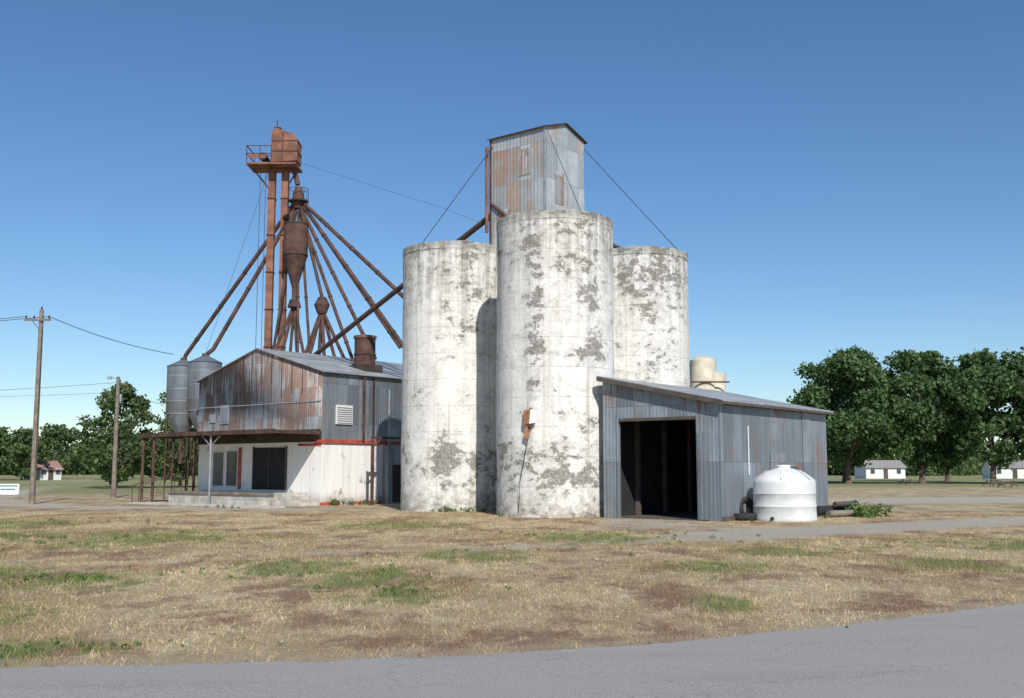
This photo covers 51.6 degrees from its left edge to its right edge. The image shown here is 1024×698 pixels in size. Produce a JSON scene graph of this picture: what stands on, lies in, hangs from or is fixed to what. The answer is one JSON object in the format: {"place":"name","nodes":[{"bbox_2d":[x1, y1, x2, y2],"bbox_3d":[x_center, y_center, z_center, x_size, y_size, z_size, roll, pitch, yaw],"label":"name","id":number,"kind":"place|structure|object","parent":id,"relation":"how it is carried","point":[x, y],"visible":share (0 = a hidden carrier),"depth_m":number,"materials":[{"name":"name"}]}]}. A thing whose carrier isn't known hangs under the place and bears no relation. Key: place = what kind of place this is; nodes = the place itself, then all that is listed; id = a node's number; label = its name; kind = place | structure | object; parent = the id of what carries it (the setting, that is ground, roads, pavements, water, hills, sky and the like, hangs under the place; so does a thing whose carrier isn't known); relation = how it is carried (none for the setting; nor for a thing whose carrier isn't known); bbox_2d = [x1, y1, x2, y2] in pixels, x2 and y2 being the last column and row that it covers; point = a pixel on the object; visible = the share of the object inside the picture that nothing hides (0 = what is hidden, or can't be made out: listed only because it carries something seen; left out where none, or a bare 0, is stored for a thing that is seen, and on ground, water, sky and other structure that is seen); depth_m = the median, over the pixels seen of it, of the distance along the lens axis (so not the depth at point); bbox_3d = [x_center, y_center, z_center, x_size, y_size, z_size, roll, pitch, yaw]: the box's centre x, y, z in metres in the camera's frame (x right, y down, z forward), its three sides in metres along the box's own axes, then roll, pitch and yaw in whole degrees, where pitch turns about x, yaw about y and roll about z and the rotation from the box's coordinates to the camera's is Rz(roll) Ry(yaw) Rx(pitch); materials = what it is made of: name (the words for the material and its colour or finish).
{"place":"outdoors","nodes":[
{"label":"outdoors","id":0,"kind":"place"},
{"bbox_2d":[0,474,1023,667],"bbox_3d":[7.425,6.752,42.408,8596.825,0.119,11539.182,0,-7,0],"label":"ground","id":1,"kind":"structure","parent":0,"point":[87,494],"depth_m":19.16,"materials":[{"name":"brown plant"}]},
{"bbox_2d":[0,426,15,473],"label":"yard tree","id":2,"kind":"object","parent":1,"relation":"on","point":[5,436],"visible":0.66,"depth_m":199.92,"materials":[{"name":"green plant"}]},
{"bbox_2d":[0,484,19,498],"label":"roadside sign","id":3,"kind":"object","parent":1,"relation":"on","point":[9,489],"visible":0.89,"depth_m":69.37,"materials":[{"name":"white wood"}]},
{"bbox_2d":[0,426,53,479],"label":"yard tree","id":4,"kind":"object","parent":1,"relation":"on","point":[20,438],"visible":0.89,"depth_m":195.90,"materials":[{"name":"green plant"}]},
{"bbox_2d":[24,307,50,503],"bbox_3d":[-27.050,3.235,60.010,1.500,11.380,0.360,0,-7,0],"label":"utility pole","id":5,"kind":"object","parent":1,"relation":"on","point":[33,471],"visible":0.94,"depth_m":59.91,"materials":[{"name":"brown wood"}]},
{"bbox_2d":[0,316,173,404],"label":"overhead wires","id":6,"kind":"object","parent":5,"relation":"hanging from","point":[86,331],"visible":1,"depth_m":64.30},
{"bbox_2d":[26,469,61,479],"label":"walls","id":7,"kind":"structure","parent":1,"relation":"on","point":[39,476],"depth_m":199.22,"materials":[{"name":"white paint"}]},
{"bbox_2d":[29,461,63,469],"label":"roof","id":8,"kind":"structure","parent":7,"relation":"on","point":[52,465],"depth_m":200.94,"materials":[{"name":"red"}]},
{"bbox_2d":[41,468,60,479],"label":"windows and door","id":9,"kind":"structure","parent":7,"relation":"attached to","point":[50,473],"depth_m":199.97,"materials":[{"name":"white glass"}]},
{"bbox_2d":[4,572,111,584],"bbox_3d":[-7.902,3.933,18.355,1.736,0.127,1.579,4,-8,-30],"label":"green weed clump","id":10,"kind":"object","parent":1,"relation":"on","point":[96,575],"visible":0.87,"depth_m":18.45,"materials":[{"name":"green plant"}]},
{"bbox_2d":[30,422,89,474],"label":"yard tree","id":11,"kind":"object","parent":1,"relation":"on","point":[54,435],"visible":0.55,"depth_m":233.24,"materials":[{"name":"green plant"}]},
{"bbox_2d":[0,638,141,657],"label":"green weed clump","id":12,"kind":"object","parent":1,"relation":"on","point":[137,643],"visible":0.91,"depth_m":11.38,"materials":[{"name":"green plant"}]},
{"bbox_2d":[10,517,211,524],"bbox_3d":[-14.789,6.262,38.821,7.596,0.139,5.107,2,-7,-13],"label":"green weed clump","id":13,"kind":"object","parent":1,"relation":"on","point":[91,518],"visible":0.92,"depth_m":37.81,"materials":[{"name":"green plant"}]},
{"bbox_2d":[90,444,131,474],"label":"yard tree","id":14,"kind":"object","parent":1,"relation":"on","point":[130,456],"visible":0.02,"depth_m":203.28,"materials":[{"name":"green plant"}]},
{"bbox_2d":[1,530,221,544],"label":"green weed clump","id":15,"kind":"object","parent":1,"relation":"on","point":[100,537],"visible":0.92,"depth_m":28.99,"materials":[{"name":"green plant"}]},
{"bbox_2d":[82,424,140,484],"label":"shade tree","id":16,"kind":"object","parent":1,"relation":"on","point":[105,431],"visible":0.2,"depth_m":120.59,"materials":[{"name":"green plant"}]},
{"bbox_2d":[107,376,121,497],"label":"utility pole","id":17,"kind":"object","parent":1,"relation":"on","point":[115,452],"visible":0.9,"depth_m":72.68,"materials":[{"name":"brown wood"}]},
{"bbox_2d":[89,430,141,475],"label":"yard tree","id":18,"kind":"object","parent":1,"relation":"on","point":[123,441],"visible":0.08,"depth_m":221.00,"materials":[{"name":"green plant"}]},
{"bbox_2d":[72,379,159,488],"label":"shade tree","id":19,"kind":"object","parent":1,"relation":"on","point":[97,448],"visible":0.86,"depth_m":109.06,"materials":[{"name":"green plant"}]},
{"bbox_2d":[128,432,159,477],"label":"yard tree","id":20,"kind":"object","parent":1,"relation":"on","point":[147,470],"visible":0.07,"depth_m":257.99,"materials":[{"name":"green plant"}]},
{"bbox_2d":[139,438,185,479],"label":"yard tree","id":21,"kind":"object","parent":1,"relation":"on","point":[146,463],"visible":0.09,"depth_m":207.13,"materials":[{"name":"green plant"}]},
{"bbox_2d":[139,392,198,487],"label":"shade tree","id":22,"kind":"object","parent":1,"relation":"on","point":[160,453],"visible":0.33,"depth_m":114.42,"materials":[{"name":"green plant"}]},
{"bbox_2d":[131,435,219,503],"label":"canopy posts","id":23,"kind":"object","parent":1,"relation":"on","point":[152,495],"visible":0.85,"depth_m":61.76,"materials":[{"name":"brown metal"}]},
{"bbox_2d":[138,429,319,438],"bbox_3d":[-16.240,4.794,60.008,12.760,0.320,3.080,-5,-8,38],"label":"canopy","id":24,"kind":"object","parent":23,"relation":"on","point":[230,433],"visible":1,"depth_m":58.53,"materials":[{"name":"metal"}]},
{"bbox_2d":[163,358,196,498],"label":"hopper bin","id":25,"kind":"object","parent":1,"relation":"on","point":[176,395],"visible":0.73,"depth_m":70.22,"materials":[{"name":"metal"}]},
{"bbox_2d":[113,626,281,646],"bbox_3d":[-3.599,3.281,12.250,1.114,0.038,2.412,6,-9,-41],"label":"green weed clump","id":26,"kind":"object","parent":1,"relation":"on","point":[182,645],"visible":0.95,"depth_m":11.72,"materials":[{"name":"green plant"}]},
{"bbox_2d":[185,353,222,490],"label":"hopper bin","id":27,"kind":"object","parent":1,"relation":"on","point":[203,365],"visible":0.5,"depth_m":66.69,"materials":[{"name":"metal"}]},
{"bbox_2d":[129,491,317,507],"bbox_3d":[-15.586,8.225,58.185,12.200,0.750,4.520,-5,-8,38],"label":"loading dock","id":28,"kind":"object","parent":1,"relation":"on","point":[245,499],"visible":0.95,"depth_m":56.83,"materials":[{"name":"concrete"}]},
{"bbox_2d":[129,561,432,578],"bbox_3d":[-4.415,4.137,20.010,6.044,0.097,3.029,0,-7,0],"label":"green weed clump","id":29,"kind":"object","parent":1,"relation":"on","point":[299,574],"visible":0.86,"depth_m":19.03,"materials":[{"name":"green plant"}]},
{"bbox_2d":[198,442,400,505],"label":"block wall","id":30,"kind":"structure","parent":1,"relation":"on","point":[326,472],"depth_m":58.80,"materials":[{"name":"white paint"}]},
{"bbox_2d":[212,446,286,489],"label":"doors and windows","id":31,"kind":"structure","parent":30,"relation":"attached to","point":[269,468],"depth_m":60.41,"materials":[{"name":"black glass"}]},
{"bbox_2d":[197,349,401,444],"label":"metal walls","id":32,"kind":"structure","parent":30,"relation":"on","point":[330,390],"depth_m":60.27,"materials":[{"name":"grey metal"}]},
{"bbox_2d":[199,356,320,423],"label":"gable fittings","id":33,"kind":"object","parent":32,"relation":"attached to","point":[224,414],"visible":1,"depth_m":61.95,"materials":[{"name":"metal"}]},
{"bbox_2d":[195,348,401,382],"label":"roof","id":34,"kind":"structure","parent":32,"relation":"on","point":[326,363],"depth_m":61.72,"materials":[{"name":"metal"}]},
{"bbox_2d":[347,335,382,372],"bbox_3d":[-8.669,0.432,62.443,1.600,2.400,1.400,-5,-8,38],"label":"roof vent stack","id":35,"kind":"object","parent":34,"relation":"on","point":[364,352],"visible":0.84,"depth_m":61.94,"materials":[{"name":"brown metal"}]},
{"bbox_2d":[335,405,352,424],"bbox_3d":[-9.256,3.637,58.550,0.110,1.050,1.200,-5,-8,38],"label":"louvre vent","id":36,"kind":"object","parent":32,"relation":"attached to","point":[344,414],"visible":1,"depth_m":58.51,"materials":[{"name":"white metal"}]},
{"bbox_2d":[298,439,400,505],"bbox_3d":[-5.397,7.494,64.614,2.000,3.560,18.090,-5,-8,38],"label":"red stripe","id":37,"kind":"object","parent":30,"relation":"attached to","point":[318,442],"visible":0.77,"depth_m":58.58,"materials":[{"name":"paint"}]},
{"bbox_2d":[362,377,400,503],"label":"downspouts","id":38,"kind":"object","parent":30,"relation":"attached to","point":[391,486],"visible":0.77,"depth_m":60.59,"materials":[{"name":"metal"}]},
{"bbox_2d":[155,120,484,497],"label":"bucket elevator","id":39,"kind":"object","parent":1,"relation":"on","point":[293,236],"visible":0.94,"depth_m":68.20,"materials":[{"name":"metal"}]},
{"bbox_2d":[327,499,377,505],"bbox_3d":[-8.628,8.233,57.355,3.082,0.425,0.737,6,-9,-40],"label":"weed patch","id":40,"kind":"object","parent":1,"relation":"on","point":[332,502],"visible":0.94,"depth_m":57.01,"materials":[{"name":"green plant"}]},
{"bbox_2d":[340,436,400,505],"bbox_3d":[-7.428,6.664,58.179,3.914,3.750,1.042,4,-8,-31],"label":"pipe frame","id":41,"kind":"object","parent":1,"relation":"on","point":[373,438],"visible":0.76,"depth_m":57.52,"materials":[{"name":"metal"}]},
{"bbox_2d":[313,582,512,594],"bbox_3d":[-1.555,3.773,16.762,3.049,0.083,1.198,2,-7,-15],"label":"green weed clump","id":42,"kind":"object","parent":1,"relation":"on","point":[392,588],"visible":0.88,"depth_m":16.79,"materials":[{"name":"green plant"}]},
{"bbox_2d":[400,240,495,511],"bbox_3d":[-2.820,1.358,51.579,5.090,12.797,5.090,0,-7,0],"label":"concrete silo","id":43,"kind":"object","parent":1,"relation":"on","point":[448,447],"visible":0.85,"depth_m":49.41,"materials":[{"name":"paint"}]},
{"bbox_2d":[422,123,676,248],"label":"headhouse","id":44,"kind":"structure","parent":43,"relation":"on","point":[538,168],"depth_m":51.50,"materials":[{"name":"metal"}]},
{"bbox_2d":[430,505,487,511],"bbox_3d":[-2.416,7.241,48.187,2.649,0.317,0.698,0,-7,0],"label":"weed patch","id":45,"kind":"object","parent":1,"relation":"on","point":[483,509],"visible":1,"depth_m":48.15,"materials":[{"name":"green plant"}]},
{"bbox_2d":[495,247,496,510],"bbox_3d":[1.750,1.574,52.158,6.400,12.500,6.400,-5,-8,38],"label":"interstice bin","id":46,"kind":"object","parent":1,"relation":"on","point":[496,393],"depth_m":49.96,"materials":[{"name":"paint"}]},
{"bbox_2d":[0,429,1023,475],"bbox_3d":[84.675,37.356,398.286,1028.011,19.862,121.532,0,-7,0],"label":"distant tree line","id":47,"kind":"object","parent":1,"relation":"on","point":[972,466],"visible":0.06,"depth_m":369.64,"materials":[{"name":"green plant"}]},
{"bbox_2d":[333,547,737,561],"bbox_3d":[0.505,4.562,23.703,8.728,0.089,3.529,0,-7,0],"label":"green weed clump","id":48,"kind":"object","parent":1,"relation":"on","point":[630,554],"visible":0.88,"depth_m":23.70,"materials":[{"name":"green plant"}]},
{"bbox_2d":[496,209,613,517],"bbox_3d":[1.870,0.674,45.560,5.090,12.791,5.205,0,-7,0],"label":"concrete silo","id":49,"kind":"object","parent":1,"relation":"on","point":[555,319],"visible":0.92,"depth_m":43.49,"materials":[{"name":"paint"}]},
{"bbox_2d":[455,530,760,542],"bbox_3d":[2.615,5.331,30.641,8.686,0.136,4.648,-3,-7,23],"label":"green weed clump","id":50,"kind":"object","parent":1,"relation":"on","point":[634,540],"visible":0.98,"depth_m":29.85,"materials":[{"name":"green plant"}]},
{"bbox_2d":[613,245,689,386],"bbox_3d":[6.300,1.496,52.771,5.090,12.793,5.090,0,-7,0],"label":"concrete silo","id":51,"kind":"object","parent":1,"relation":"on","point":[651,331],"visible":0.45,"depth_m":50.83,"materials":[{"name":"paint"}]},
{"bbox_2d":[497,512,826,521],"bbox_3d":[5.508,6.460,40.869,12.975,0.210,2.628,-1,-7,11],"label":"weed patch","id":52,"kind":"object","parent":1,"relation":"on","point":[752,520],"visible":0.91,"depth_m":42.40,"materials":[{"name":"green plant"}]},
{"bbox_2d":[690,356,729,391],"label":"cream storage tank","id":53,"kind":"object","parent":1,"relation":"on","point":[704,374],"visible":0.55,"depth_m":67.58,"materials":[{"name":"paint"}]},
{"bbox_2d":[614,560,814,572],"bbox_3d":[3.942,4.213,20.545,3.784,0.067,2.162,-1,-7,13],"label":"green weed clump","id":54,"kind":"object","parent":1,"relation":"on","point":[697,568],"visible":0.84,"depth_m":20.77,"materials":[{"name":"green plant"}]},
{"bbox_2d":[596,376,833,521],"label":"truck shed","id":55,"kind":"structure","parent":1,"relation":"on","point":[672,452],"depth_m":42.75,"materials":[{"name":"grey metal"}]},
{"bbox_2d":[733,513,756,520],"bbox_3d":[8.780,6.346,40.089,0.960,0.274,0.960,0,-7,0],"label":"old tyre","id":56,"kind":"object","parent":1,"relation":"on","point":[744,516],"visible":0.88,"depth_m":39.70,"materials":[{"name":"black rubber"}]},
{"bbox_2d":[739,497,752,512],"bbox_3d":[9.000,6.130,40.667,0.960,0.960,0.274,4,-23,-34],"label":"old tyre","id":57,"kind":"object","parent":1,"relation":"on","point":[748,501],"visible":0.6,"depth_m":40.67,"materials":[{"name":"black rubber"}]},
{"bbox_2d":[753,465,817,521],"bbox_3d":[10.350,5.452,40.276,2.380,2.100,2.412,0,-7,0],"label":"water tank","id":58,"kind":"object","parent":1,"relation":"on","point":[785,493],"visible":0.98,"depth_m":39.33,"materials":[{"name":"white plastic"}]},
{"bbox_2d":[817,501,858,516],"bbox_3d":[13.438,6.550,43.515,2.484,0.601,0.980,5,-8,-40],"label":"pipe pile","id":59,"kind":"object","parent":1,"relation":"on","point":[836,509],"visible":0.68,"depth_m":43.15,"materials":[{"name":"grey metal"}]},
{"bbox_2d":[826,379,868,481],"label":"maple tree","id":60,"kind":"object","parent":1,"relation":"on","point":[844,471],"visible":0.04,"depth_m":168.59,"materials":[{"name":"green plant"}]},
{"bbox_2d":[786,344,910,483],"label":"maple tree","id":61,"kind":"object","parent":1,"relation":"on","point":[854,435],"visible":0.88,"depth_m":144.98,"materials":[{"name":"green plant"}]},
{"bbox_2d":[844,499,893,516],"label":"weed bush","id":62,"kind":"object","parent":1,"relation":"on","point":[860,510],"visible":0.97,"depth_m":43.16,"materials":[{"name":"green plant"}]},
{"bbox_2d":[898,479,916,484],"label":"picnic table","id":63,"kind":"object","parent":1,"relation":"on","point":[908,481],"visible":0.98,"depth_m":136.61,"materials":[{"name":"brown wood"}]},
{"bbox_2d":[870,349,986,483],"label":"maple tree","id":64,"kind":"object","parent":1,"relation":"on","point":[924,424],"visible":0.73,"depth_m":147.62,"materials":[{"name":"green plant"}]},
{"bbox_2d":[884,541,993,550],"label":"green weed clump","id":65,"kind":"object","parent":1,"relation":"on","point":[927,544],"visible":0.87,"depth_m":26.17,"materials":[{"name":"green plant"}]},
{"bbox_2d":[903,385,996,481],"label":"maple tree","id":66,"kind":"object","parent":1,"relation":"on","point":[951,465],"visible":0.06,"depth_m":172.40,"materials":[{"name":"green plant"}]},
{"bbox_2d":[941,348,1023,483],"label":"maple tree","id":67,"kind":"object","parent":1,"relation":"on","point":[988,376],"visible":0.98,"depth_m":143.59,"materials":[{"name":"green plant"}]},
{"bbox_2d":[982,479,1001,485],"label":"picnic table","id":68,"kind":"object","parent":1,"relation":"on","point":[992,482],"visible":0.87,"depth_m":126.88,"materials":[{"name":"brown wood"}]},
{"bbox_2d":[997,480,1015,486],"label":"picnic table","id":69,"kind":"object","parent":1,"relation":"on","point":[1006,480],"visible":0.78,"depth_m":118.79,"materials":[{"name":"brown wood"}]},
{"bbox_2d":[998,481,1018,487],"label":"picnic table","id":70,"kind":"object","parent":1,"relation":"on","point":[1010,484],"visible":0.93,"depth_m":111.08,"materials":[{"name":"brown wood"}]},
{"bbox_2d":[995,346,1023,449],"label":"maple tree","id":71,"kind":"object","parent":1,"relation":"on","point":[1013,401],"visible":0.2,"depth_m":146.74,"materials":[{"name":"green plant"}]},
{"bbox_2d":[0,603,1023,697],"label":"road","id":72,"kind":"structure","parent":0,"point":[974,653],"depth_m":9.87,"materials":[{"name":"grey asphalt"}]},
{"bbox_2d":[0,0,1023,459],"label":"sky","id":73,"kind":"structure","parent":0,"point":[831,175],"materials":[{"name":"blue"}]},
{"bbox_2d":[854,465,905,478],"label":"walls","id":74,"kind":"structure","parent":0,"point":[862,472],"depth_m":233.56,"materials":[{"name":"white paint"}]},
{"bbox_2d":[853,460,906,467],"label":"roof","id":75,"kind":"structure","parent":74,"relation":"on","point":[887,464],"depth_m":234.92,"materials":[{"name":"grey"}]},
{"bbox_2d":[870,469,900,478],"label":"windows and door","id":76,"kind":"structure","parent":74,"relation":"attached to","point":[885,471],"depth_m":233.36,"materials":[{"name":"white glass"}]},
{"bbox_2d":[982,463,1023,478],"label":"house","id":77,"kind":"structure","parent":0,"point":[1007,473],"depth_m":235.24,"materials":[{"name":"white paint"}]},
{"bbox_2d":[980,461,1023,467],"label":"roof","id":78,"kind":"structure","parent":77,"relation":"on","point":[1019,464],"depth_m":236.34,"materials":[{"name":"grey"}]},
{"bbox_2d":[996,469,1017,478],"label":"windows and door","id":79,"kind":"structure","parent":77,"relation":"attached to","point":[1015,475],"depth_m":234.93,"materials":[{"name":"white glass"}]}
]}

